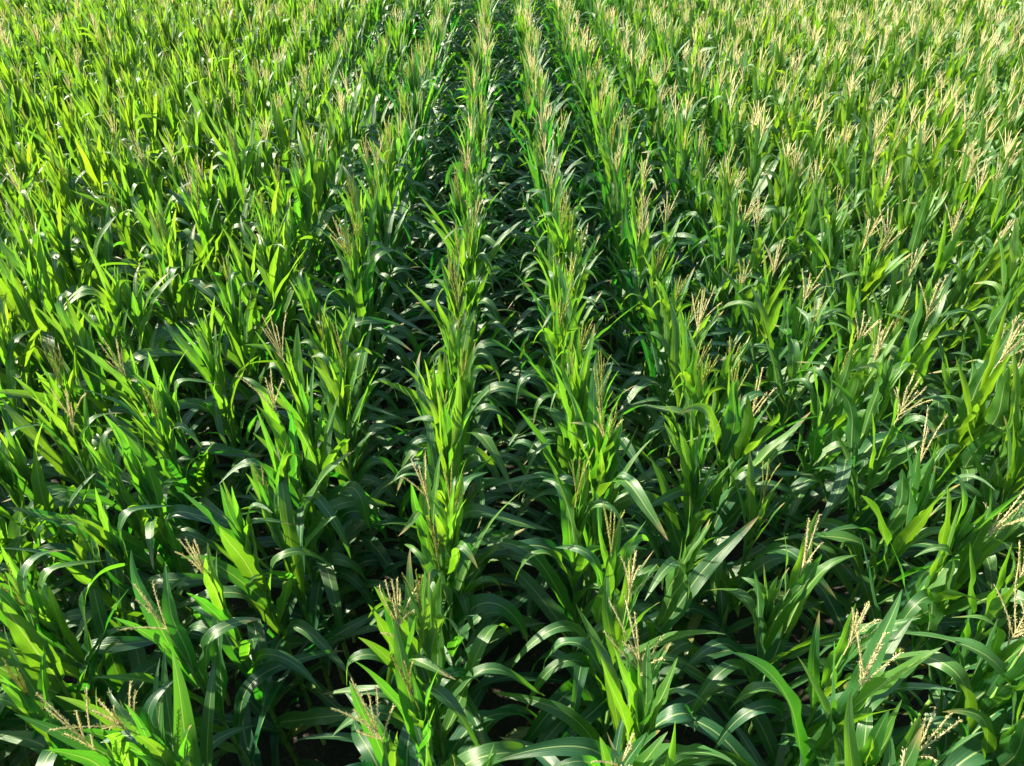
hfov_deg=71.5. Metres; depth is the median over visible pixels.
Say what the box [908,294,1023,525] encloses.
corn plant
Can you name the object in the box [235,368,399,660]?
corn plant
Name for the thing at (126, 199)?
corn plant
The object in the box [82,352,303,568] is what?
corn plant
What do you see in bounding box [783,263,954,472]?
corn plant
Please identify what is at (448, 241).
corn plant
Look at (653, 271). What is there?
corn plant
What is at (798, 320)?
corn plant
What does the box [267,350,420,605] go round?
corn plant
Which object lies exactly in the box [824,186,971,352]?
corn plant
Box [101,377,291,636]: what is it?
corn plant
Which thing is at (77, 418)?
corn plant
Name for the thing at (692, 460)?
corn plant
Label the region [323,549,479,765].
corn plant
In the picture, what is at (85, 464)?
corn plant
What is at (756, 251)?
corn plant
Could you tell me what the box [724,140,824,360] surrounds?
corn plant
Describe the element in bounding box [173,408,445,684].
corn plant
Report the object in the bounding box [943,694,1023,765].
corn plant
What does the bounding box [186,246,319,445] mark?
corn plant
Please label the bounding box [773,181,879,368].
corn plant
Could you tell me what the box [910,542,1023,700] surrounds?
corn plant
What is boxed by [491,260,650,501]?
corn plant
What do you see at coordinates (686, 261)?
corn plant
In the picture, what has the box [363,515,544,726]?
corn plant
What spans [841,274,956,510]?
corn plant
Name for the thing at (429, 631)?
corn plant
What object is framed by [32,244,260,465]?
corn plant
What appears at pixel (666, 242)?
corn plant
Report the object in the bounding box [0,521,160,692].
corn plant
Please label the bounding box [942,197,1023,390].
corn plant
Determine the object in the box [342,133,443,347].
corn plant
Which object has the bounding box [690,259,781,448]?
corn plant
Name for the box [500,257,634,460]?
corn plant
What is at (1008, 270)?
corn plant
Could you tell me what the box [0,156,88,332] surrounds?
corn plant
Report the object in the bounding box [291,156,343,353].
corn plant
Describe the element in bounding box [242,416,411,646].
corn plant
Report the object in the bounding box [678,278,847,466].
corn plant
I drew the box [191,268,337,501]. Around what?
corn plant
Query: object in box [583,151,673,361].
corn plant
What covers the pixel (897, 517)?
corn plant
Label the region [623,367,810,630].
corn plant
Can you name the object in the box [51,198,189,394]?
corn plant
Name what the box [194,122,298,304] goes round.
corn plant
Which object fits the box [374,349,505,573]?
corn plant
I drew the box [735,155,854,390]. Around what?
corn plant
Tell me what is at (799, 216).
corn plant
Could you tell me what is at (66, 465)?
corn plant
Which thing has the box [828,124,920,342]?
corn plant
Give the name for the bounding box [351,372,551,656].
corn plant
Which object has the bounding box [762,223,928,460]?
corn plant
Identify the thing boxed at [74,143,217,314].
corn plant
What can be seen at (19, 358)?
corn plant
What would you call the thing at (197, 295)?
corn plant
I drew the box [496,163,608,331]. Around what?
corn plant
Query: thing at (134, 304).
corn plant
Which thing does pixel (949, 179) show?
corn plant
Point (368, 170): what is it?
corn plant
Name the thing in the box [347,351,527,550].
corn plant
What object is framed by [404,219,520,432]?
corn plant
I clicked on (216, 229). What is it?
corn plant
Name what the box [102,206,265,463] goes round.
corn plant
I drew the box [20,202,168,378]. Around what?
corn plant
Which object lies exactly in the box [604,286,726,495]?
corn plant
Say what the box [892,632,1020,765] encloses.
corn plant
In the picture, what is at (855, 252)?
corn plant
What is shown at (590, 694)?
corn plant
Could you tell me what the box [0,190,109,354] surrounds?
corn plant
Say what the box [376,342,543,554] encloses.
corn plant
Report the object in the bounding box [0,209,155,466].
corn plant
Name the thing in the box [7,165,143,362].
corn plant
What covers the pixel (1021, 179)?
corn plant
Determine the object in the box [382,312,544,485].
corn plant
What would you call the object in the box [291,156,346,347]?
corn plant
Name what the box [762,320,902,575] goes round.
corn plant
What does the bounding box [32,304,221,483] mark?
corn plant
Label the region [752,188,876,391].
corn plant
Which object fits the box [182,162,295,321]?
corn plant
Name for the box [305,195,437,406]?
corn plant
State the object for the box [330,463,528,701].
corn plant
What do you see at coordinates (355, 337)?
corn plant
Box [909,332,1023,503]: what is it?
corn plant
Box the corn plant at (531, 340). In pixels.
[527,235,588,358]
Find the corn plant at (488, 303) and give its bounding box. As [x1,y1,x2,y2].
[432,203,536,357]
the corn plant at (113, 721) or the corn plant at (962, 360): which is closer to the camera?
the corn plant at (113, 721)
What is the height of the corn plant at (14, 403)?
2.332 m
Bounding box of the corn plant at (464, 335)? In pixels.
[384,308,514,506]
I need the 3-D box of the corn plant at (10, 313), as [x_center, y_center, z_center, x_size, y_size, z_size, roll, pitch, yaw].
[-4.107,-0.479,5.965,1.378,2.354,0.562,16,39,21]
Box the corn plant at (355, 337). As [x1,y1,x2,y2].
[311,307,418,493]
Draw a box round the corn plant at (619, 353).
[594,203,671,403]
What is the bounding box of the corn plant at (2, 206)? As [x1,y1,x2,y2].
[0,165,50,280]
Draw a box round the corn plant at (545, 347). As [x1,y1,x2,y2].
[510,254,606,425]
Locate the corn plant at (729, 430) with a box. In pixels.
[605,346,823,681]
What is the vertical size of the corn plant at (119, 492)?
2.233 m
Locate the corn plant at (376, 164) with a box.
[348,136,438,350]
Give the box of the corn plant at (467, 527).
[355,386,560,594]
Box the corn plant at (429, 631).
[296,568,544,764]
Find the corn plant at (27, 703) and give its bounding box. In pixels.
[0,627,233,765]
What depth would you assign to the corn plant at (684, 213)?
7.06 m
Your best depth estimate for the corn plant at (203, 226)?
6.00 m
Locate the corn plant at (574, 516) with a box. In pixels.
[468,447,678,748]
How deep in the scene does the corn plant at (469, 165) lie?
6.60 m
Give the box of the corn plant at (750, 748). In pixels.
[715,656,982,765]
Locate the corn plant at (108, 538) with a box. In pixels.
[0,488,275,713]
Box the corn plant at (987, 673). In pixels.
[881,579,1023,765]
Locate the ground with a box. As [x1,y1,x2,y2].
[0,0,1023,765]
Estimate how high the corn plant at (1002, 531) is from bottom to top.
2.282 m
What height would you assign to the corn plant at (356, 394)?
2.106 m
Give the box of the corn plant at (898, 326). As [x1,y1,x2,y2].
[786,298,943,506]
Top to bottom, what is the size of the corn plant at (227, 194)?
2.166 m
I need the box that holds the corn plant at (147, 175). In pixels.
[119,131,222,302]
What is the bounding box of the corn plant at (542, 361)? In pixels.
[507,258,621,463]
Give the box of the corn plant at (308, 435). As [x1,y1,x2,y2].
[231,361,416,642]
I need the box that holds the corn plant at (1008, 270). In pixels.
[861,218,1023,474]
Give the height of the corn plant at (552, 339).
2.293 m
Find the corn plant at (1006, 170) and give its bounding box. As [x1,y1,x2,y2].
[956,148,1020,328]
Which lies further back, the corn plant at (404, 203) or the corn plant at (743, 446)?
the corn plant at (404, 203)
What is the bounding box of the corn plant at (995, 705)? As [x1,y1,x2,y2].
[882,598,1023,765]
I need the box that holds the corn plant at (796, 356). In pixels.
[741,283,851,522]
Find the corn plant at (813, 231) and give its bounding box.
[764,183,859,344]
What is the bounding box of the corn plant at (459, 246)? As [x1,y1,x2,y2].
[406,219,515,408]
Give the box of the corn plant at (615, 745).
[607,702,675,765]
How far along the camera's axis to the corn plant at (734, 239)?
5.90 m
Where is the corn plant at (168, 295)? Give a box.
[100,244,248,463]
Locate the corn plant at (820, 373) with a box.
[755,311,885,538]
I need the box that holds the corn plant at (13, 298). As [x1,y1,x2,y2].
[0,252,77,488]
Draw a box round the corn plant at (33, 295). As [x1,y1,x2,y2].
[0,239,116,429]
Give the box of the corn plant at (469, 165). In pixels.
[406,142,526,316]
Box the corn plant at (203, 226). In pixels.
[153,180,268,404]
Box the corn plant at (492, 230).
[435,160,523,315]
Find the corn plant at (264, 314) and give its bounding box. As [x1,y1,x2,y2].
[240,230,323,421]
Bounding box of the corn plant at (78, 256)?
[62,212,131,339]
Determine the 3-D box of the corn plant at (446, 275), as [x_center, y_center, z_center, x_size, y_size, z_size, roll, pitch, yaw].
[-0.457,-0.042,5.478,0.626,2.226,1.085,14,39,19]
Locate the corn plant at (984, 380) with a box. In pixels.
[881,301,1023,584]
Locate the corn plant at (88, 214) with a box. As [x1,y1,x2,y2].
[34,152,152,297]
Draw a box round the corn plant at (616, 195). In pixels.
[587,145,638,347]
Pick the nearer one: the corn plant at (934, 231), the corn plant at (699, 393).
the corn plant at (699, 393)
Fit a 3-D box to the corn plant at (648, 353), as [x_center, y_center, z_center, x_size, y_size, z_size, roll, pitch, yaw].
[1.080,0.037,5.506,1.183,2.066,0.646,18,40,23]
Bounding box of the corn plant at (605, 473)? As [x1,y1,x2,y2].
[553,400,664,729]
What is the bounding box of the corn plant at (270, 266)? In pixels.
[233,209,320,421]
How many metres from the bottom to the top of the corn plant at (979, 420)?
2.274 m
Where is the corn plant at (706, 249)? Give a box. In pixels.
[668,159,780,331]
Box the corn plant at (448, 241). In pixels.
[415,195,524,370]
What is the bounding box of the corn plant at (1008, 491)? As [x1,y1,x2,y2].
[834,424,1023,675]
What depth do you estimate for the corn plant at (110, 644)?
3.12 m
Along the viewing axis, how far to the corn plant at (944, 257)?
5.55 m
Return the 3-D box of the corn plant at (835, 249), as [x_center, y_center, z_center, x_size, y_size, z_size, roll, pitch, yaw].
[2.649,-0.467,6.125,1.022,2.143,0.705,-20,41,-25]
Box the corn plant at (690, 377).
[641,339,730,558]
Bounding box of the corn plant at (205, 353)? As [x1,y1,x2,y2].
[143,322,303,566]
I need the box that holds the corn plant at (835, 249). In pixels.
[780,205,877,385]
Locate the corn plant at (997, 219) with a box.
[875,178,1022,381]
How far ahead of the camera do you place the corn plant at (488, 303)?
5.79 m
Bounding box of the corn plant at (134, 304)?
[90,263,246,449]
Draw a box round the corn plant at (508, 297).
[410,150,525,311]
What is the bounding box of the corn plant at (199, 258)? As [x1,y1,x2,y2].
[123,208,278,381]
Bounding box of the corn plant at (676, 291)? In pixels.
[607,275,718,465]
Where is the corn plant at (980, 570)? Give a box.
[925,361,1019,594]
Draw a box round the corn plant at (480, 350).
[372,265,538,496]
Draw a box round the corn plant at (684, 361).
[604,287,742,506]
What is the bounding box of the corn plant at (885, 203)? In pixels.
[825,160,897,347]
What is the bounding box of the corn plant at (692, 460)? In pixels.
[584,420,785,723]
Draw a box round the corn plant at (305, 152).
[263,119,400,293]
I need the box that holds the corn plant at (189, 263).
[121,210,255,391]
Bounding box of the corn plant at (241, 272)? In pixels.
[198,226,326,442]
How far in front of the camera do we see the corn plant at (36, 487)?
3.63 m
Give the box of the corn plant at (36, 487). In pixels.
[0,417,158,602]
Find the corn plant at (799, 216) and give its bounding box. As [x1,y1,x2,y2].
[762,167,838,360]
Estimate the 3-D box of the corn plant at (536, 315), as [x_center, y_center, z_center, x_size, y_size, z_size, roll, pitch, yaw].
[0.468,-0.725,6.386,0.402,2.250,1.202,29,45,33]
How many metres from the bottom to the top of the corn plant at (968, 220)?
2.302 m
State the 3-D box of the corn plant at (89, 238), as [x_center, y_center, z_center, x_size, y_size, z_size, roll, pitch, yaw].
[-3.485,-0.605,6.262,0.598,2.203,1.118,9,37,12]
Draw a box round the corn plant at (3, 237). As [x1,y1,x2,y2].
[0,202,131,342]
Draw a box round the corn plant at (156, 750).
[100,647,201,765]
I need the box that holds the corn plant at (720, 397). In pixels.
[619,329,792,556]
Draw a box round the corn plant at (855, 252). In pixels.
[786,212,901,413]
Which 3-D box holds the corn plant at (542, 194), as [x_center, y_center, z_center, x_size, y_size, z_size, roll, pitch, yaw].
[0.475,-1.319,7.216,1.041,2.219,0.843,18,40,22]
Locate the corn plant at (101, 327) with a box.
[70,302,242,471]
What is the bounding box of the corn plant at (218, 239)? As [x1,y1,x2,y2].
[143,161,271,386]
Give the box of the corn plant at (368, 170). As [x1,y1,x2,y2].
[320,134,441,352]
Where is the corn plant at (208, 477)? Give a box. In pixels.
[144,421,284,608]
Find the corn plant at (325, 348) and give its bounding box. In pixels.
[259,305,418,532]
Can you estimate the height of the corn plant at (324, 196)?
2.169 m
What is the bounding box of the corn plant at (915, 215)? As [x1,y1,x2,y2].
[881,155,960,337]
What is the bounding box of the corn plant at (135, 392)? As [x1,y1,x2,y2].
[71,336,265,584]
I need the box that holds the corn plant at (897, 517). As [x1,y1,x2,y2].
[740,404,991,699]
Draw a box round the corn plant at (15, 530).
[0,446,105,719]
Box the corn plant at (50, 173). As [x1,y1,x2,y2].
[40,145,138,321]
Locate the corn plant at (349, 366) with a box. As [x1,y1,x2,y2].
[287,318,425,548]
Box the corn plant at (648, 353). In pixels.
[606,267,705,467]
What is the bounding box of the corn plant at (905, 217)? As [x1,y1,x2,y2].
[823,177,940,337]
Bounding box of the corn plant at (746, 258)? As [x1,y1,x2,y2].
[679,195,791,380]
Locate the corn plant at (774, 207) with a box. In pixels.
[751,149,811,345]
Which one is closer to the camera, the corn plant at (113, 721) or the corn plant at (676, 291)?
the corn plant at (113, 721)
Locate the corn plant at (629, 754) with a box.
[493,732,666,765]
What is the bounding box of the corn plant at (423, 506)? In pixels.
[386,448,499,722]
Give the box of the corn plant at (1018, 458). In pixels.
[843,409,1023,632]
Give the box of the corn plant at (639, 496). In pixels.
[474,360,698,652]
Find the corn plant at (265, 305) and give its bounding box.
[224,205,334,458]
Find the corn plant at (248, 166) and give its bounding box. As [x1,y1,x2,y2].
[176,110,299,278]
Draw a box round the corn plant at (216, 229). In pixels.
[176,162,262,377]
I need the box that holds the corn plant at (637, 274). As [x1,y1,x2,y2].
[577,202,687,420]
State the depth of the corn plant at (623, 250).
6.53 m
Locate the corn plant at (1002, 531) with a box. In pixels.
[796,489,1023,732]
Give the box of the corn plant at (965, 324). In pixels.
[938,223,1023,380]
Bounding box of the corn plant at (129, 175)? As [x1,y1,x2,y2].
[93,126,213,329]
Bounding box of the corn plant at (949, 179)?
[876,137,981,296]
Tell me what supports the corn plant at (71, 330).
on the ground
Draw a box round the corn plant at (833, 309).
[761,239,930,425]
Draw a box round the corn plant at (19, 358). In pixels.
[0,295,103,478]
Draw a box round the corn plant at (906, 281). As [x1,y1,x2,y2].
[824,234,931,471]
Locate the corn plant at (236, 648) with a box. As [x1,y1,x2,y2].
[174,538,385,765]
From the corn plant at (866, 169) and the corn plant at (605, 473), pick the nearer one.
the corn plant at (605, 473)
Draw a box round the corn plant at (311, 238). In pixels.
[243,198,334,402]
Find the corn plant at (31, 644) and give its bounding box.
[0,550,199,765]
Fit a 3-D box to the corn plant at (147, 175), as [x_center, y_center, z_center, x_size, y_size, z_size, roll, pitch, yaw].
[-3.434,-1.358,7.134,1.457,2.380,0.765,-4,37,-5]
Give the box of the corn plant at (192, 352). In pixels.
[164,297,294,532]
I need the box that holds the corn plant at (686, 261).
[646,141,764,337]
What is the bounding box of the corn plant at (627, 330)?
[594,201,658,399]
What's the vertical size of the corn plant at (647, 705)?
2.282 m
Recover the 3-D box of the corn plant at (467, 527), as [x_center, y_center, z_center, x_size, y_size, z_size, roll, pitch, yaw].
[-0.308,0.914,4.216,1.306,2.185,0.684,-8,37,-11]
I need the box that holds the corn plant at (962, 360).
[901,253,1023,450]
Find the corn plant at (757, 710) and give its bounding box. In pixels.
[712,601,958,765]
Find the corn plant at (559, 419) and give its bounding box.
[494,342,660,557]
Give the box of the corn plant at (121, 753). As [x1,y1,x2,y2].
[34,648,254,765]
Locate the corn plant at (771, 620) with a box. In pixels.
[654,565,873,765]
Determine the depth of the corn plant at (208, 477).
4.35 m
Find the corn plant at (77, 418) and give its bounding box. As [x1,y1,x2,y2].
[2,337,190,597]
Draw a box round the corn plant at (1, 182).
[0,167,82,260]
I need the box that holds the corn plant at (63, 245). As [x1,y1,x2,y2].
[0,196,191,382]
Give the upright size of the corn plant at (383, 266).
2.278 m
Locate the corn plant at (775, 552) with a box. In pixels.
[632,452,836,684]
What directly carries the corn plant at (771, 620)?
on the ground
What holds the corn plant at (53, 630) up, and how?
on the ground
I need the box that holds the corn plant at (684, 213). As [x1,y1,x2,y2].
[646,157,722,317]
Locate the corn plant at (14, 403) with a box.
[0,324,77,543]
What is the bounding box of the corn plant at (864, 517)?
[740,368,941,643]
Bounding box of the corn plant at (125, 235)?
[107,182,184,387]
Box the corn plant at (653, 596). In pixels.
[527,408,660,651]
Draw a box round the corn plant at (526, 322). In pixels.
[502,207,615,397]
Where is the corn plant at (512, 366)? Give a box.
[493,209,609,432]
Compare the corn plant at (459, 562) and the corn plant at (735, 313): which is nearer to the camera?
the corn plant at (459, 562)
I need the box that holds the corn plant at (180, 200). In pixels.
[168,154,296,376]
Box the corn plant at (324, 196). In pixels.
[308,147,346,308]
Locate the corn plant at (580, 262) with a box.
[498,228,641,406]
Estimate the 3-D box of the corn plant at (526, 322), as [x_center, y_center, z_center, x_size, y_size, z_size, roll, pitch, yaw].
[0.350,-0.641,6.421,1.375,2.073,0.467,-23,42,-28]
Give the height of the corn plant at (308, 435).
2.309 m
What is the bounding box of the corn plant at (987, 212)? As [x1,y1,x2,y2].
[888,153,1013,341]
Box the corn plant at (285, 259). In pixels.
[243,210,326,386]
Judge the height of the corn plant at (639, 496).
2.452 m
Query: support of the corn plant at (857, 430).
on the ground
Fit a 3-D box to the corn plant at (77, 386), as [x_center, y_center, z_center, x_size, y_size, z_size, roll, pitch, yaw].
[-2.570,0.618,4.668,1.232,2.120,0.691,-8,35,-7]
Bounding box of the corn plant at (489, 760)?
[411,703,496,765]
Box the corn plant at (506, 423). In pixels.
[402,249,528,455]
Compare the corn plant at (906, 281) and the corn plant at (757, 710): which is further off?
the corn plant at (906, 281)
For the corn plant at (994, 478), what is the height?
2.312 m
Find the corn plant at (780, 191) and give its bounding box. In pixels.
[723,149,824,297]
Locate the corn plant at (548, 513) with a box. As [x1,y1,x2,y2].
[501,319,632,539]
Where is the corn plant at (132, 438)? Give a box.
[108,389,275,638]
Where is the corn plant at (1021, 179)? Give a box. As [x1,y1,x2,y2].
[924,153,1023,347]
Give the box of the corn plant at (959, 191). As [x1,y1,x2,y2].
[890,148,985,340]
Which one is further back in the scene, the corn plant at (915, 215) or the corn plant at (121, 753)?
the corn plant at (915, 215)
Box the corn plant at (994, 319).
[912,266,1019,456]
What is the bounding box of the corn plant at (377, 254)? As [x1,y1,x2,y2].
[308,174,451,406]
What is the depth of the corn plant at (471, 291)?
5.23 m
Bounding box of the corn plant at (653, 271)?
[602,244,686,438]
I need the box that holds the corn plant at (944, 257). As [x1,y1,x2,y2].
[865,202,976,426]
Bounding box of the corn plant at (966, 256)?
[938,183,1023,368]
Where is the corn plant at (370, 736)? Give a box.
[331,678,430,765]
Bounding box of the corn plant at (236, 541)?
[147,477,403,744]
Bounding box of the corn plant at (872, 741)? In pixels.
[785,695,901,765]
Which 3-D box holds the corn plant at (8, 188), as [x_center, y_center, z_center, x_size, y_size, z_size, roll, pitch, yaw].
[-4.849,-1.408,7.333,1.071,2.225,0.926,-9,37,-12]
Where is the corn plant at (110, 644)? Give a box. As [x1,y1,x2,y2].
[0,546,241,752]
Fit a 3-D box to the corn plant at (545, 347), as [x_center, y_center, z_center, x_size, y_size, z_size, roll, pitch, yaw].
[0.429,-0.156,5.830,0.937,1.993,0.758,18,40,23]
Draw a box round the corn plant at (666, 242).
[598,190,718,422]
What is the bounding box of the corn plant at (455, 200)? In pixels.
[415,163,500,333]
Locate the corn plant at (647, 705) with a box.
[496,640,735,765]
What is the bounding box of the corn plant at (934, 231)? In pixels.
[891,144,993,325]
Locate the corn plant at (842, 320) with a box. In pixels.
[756,205,931,439]
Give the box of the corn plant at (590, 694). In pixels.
[506,551,748,765]
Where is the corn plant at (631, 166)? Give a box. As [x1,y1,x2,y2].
[582,144,673,325]
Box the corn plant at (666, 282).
[603,256,705,461]
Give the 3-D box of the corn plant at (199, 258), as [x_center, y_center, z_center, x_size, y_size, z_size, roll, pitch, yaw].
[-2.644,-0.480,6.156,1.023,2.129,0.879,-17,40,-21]
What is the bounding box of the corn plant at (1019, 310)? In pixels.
[940,245,1023,434]
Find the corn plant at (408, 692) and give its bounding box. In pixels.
[346,620,531,765]
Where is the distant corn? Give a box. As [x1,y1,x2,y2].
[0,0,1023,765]
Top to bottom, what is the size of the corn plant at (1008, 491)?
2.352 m
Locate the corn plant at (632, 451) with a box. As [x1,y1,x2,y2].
[472,346,650,557]
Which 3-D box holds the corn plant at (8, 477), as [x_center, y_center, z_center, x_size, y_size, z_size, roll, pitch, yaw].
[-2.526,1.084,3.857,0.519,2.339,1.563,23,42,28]
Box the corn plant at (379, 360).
[296,209,435,435]
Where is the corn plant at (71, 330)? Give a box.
[0,292,208,550]
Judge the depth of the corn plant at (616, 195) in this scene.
7.00 m
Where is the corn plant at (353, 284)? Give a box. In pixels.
[299,223,426,475]
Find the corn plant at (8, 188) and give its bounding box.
[0,134,48,247]
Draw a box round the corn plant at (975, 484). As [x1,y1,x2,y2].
[925,359,1003,535]
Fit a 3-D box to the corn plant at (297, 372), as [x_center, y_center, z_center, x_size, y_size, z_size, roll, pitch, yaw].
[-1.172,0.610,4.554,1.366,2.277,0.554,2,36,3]
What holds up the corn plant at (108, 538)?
on the ground
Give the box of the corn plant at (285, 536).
[214,446,396,736]
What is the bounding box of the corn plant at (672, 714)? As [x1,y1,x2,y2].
[494,592,752,765]
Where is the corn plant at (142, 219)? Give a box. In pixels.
[131,191,237,378]
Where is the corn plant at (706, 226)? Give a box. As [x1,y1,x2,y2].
[688,168,755,357]
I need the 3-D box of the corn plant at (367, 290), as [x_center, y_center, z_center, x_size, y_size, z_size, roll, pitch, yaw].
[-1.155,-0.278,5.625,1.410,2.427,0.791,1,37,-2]
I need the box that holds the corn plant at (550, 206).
[488,160,624,356]
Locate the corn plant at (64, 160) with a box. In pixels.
[27,140,158,322]
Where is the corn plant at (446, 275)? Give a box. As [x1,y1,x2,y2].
[390,247,483,420]
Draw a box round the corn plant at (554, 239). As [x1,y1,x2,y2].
[496,202,604,394]
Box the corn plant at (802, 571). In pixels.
[628,509,918,750]
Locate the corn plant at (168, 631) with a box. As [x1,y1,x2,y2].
[69,551,349,765]
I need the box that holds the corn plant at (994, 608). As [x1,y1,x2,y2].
[799,537,1023,765]
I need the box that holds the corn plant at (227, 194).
[193,164,265,366]
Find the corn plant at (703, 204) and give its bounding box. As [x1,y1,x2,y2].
[672,164,745,317]
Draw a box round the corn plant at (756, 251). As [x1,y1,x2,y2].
[684,195,810,403]
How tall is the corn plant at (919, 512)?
2.222 m
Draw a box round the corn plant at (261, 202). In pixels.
[230,183,331,396]
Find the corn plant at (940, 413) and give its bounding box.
[812,312,1023,566]
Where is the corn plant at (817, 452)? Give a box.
[728,333,908,590]
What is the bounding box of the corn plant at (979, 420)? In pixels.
[870,339,1023,570]
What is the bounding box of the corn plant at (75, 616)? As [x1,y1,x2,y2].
[39,513,234,712]
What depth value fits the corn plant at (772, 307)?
5.34 m
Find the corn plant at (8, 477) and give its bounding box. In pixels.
[0,425,154,643]
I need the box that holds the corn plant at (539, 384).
[497,251,642,475]
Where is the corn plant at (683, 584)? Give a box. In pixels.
[533,510,758,737]
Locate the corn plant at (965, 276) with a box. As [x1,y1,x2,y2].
[903,240,1008,414]
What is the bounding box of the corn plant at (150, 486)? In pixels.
[93,414,247,705]
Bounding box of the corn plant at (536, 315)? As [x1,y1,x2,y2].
[513,183,610,399]
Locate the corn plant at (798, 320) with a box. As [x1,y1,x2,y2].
[730,264,840,539]
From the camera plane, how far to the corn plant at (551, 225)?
5.80 m
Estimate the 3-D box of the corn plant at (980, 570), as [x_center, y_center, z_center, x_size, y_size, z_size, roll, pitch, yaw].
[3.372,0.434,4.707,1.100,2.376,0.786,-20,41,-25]
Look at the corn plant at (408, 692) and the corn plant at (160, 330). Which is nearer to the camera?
the corn plant at (408, 692)
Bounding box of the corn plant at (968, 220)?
[879,158,1023,329]
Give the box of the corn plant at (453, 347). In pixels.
[366,318,537,497]
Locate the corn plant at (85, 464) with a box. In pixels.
[3,388,208,642]
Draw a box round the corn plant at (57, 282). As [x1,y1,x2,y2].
[20,191,153,402]
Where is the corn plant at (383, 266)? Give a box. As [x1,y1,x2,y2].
[352,168,440,391]
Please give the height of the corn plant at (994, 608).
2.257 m
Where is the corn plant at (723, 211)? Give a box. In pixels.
[668,156,779,354]
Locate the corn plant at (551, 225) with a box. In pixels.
[496,195,606,419]
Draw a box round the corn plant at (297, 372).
[237,311,414,576]
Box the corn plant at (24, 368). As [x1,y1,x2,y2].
[0,300,81,506]
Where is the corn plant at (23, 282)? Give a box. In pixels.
[0,211,57,389]
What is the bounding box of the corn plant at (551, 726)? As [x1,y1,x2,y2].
[511,502,691,765]
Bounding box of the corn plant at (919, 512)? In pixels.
[754,433,1011,716]
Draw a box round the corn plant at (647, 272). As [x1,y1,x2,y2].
[589,184,689,378]
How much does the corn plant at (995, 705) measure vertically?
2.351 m
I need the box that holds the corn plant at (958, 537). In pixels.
[778,471,1021,693]
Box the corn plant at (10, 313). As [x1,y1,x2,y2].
[0,243,48,386]
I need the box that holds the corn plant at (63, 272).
[22,231,137,390]
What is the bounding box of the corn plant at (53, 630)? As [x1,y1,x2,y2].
[0,542,211,749]
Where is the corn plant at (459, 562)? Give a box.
[421,460,548,757]
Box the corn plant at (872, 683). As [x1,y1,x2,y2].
[658,589,941,765]
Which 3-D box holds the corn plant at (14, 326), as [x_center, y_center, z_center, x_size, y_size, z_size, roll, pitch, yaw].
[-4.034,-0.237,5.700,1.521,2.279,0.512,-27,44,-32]
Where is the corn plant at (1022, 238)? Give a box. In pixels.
[977,158,1023,326]
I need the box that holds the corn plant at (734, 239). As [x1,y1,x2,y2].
[688,185,748,385]
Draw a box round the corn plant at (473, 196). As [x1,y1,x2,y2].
[406,174,531,344]
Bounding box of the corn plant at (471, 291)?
[403,264,530,431]
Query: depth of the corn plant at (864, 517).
3.98 m
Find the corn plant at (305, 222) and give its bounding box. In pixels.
[238,159,345,324]
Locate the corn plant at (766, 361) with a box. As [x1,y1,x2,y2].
[706,254,793,402]
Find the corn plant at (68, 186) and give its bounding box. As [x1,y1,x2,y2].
[23,156,128,319]
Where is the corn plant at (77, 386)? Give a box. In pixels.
[36,343,192,531]
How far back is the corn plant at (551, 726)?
3.13 m
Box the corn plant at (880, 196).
[807,160,924,344]
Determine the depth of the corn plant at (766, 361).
5.54 m
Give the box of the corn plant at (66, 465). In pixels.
[2,380,153,623]
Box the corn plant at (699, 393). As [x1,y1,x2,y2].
[632,353,752,560]
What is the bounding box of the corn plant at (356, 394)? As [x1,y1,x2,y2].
[295,309,412,516]
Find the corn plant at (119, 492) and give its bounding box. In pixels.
[7,425,283,667]
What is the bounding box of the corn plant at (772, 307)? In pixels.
[700,237,810,465]
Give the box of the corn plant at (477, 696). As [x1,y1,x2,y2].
[415,599,507,765]
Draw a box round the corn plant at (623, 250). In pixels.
[595,169,658,365]
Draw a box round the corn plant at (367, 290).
[292,202,442,457]
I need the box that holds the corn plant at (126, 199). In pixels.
[74,159,218,366]
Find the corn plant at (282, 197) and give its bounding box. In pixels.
[238,159,345,347]
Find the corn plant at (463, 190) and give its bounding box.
[420,170,508,320]
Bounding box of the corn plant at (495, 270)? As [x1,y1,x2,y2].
[400,194,542,392]
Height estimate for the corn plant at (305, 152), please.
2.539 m
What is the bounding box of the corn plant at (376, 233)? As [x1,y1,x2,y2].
[364,187,447,382]
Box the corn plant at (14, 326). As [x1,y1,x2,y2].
[3,245,67,412]
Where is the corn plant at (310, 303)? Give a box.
[246,268,417,494]
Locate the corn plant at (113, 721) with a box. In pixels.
[15,653,215,765]
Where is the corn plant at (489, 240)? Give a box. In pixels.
[392,175,525,358]
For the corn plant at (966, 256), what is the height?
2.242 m
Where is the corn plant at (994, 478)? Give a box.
[859,348,1023,629]
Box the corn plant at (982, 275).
[896,218,1019,426]
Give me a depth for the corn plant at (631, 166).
6.87 m
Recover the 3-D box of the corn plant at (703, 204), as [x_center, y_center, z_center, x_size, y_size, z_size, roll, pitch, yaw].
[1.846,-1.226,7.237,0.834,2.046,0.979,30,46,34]
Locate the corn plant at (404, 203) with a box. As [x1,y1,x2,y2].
[371,133,442,319]
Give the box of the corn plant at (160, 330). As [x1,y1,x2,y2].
[37,242,241,500]
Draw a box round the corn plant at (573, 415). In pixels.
[471,324,647,635]
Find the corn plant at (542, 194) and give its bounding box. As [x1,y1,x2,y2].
[503,147,598,303]
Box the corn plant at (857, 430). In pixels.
[711,329,959,590]
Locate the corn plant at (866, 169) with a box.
[808,134,906,297]
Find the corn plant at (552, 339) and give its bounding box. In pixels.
[499,296,612,528]
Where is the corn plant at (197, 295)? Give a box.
[137,215,279,443]
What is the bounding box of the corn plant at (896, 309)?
[782,285,915,500]
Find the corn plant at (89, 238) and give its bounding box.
[66,200,171,377]
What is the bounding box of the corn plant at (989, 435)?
[824,356,1023,615]

